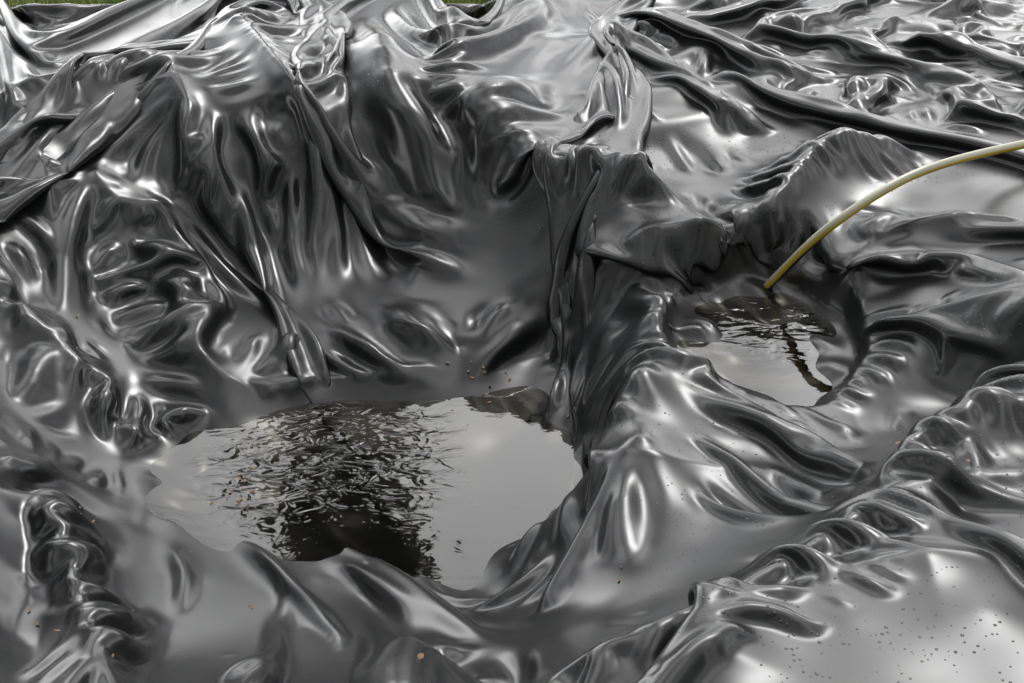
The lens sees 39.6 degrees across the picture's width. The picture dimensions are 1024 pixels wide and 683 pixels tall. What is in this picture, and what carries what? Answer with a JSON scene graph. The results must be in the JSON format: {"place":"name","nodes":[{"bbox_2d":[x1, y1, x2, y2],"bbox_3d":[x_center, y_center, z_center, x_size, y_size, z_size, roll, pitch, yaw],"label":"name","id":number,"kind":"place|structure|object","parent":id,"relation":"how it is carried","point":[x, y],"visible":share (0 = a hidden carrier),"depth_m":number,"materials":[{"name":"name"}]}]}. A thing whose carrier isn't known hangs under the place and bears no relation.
{"place":"outdoors","nodes":[
{"label":"outdoors","id":0,"kind":"place"},
{"bbox_2d":[0,0,495,23],"bbox_3d":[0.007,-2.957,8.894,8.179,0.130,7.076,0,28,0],"label":"grass","id":1,"kind":"structure","parent":0,"point":[13,3],"depth_m":6.04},
{"bbox_3d":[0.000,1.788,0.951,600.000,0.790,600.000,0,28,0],"label":"ground","id":2,"kind":"structure","parent":0,"visible":0},
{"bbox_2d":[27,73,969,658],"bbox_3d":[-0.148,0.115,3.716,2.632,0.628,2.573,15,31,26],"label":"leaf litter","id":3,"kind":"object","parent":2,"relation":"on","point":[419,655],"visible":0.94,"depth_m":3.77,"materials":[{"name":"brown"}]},
{"bbox_2d":[0,0,1023,682],"bbox_3d":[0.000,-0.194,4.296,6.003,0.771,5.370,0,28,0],"label":"pond liner","id":4,"kind":"object","parent":2,"relation":"on","point":[296,254],"visible":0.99,"depth_m":4.20,"materials":[{"name":"black plastic"}]},
{"bbox_2d":[764,140,1023,288],"bbox_3d":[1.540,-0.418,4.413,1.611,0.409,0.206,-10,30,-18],"label":"garden hose","id":5,"kind":"object","parent":4,"relation":"on","point":[799,253],"visible":0.99,"depth_m":4.16,"materials":[{"name":"beige rubber"}]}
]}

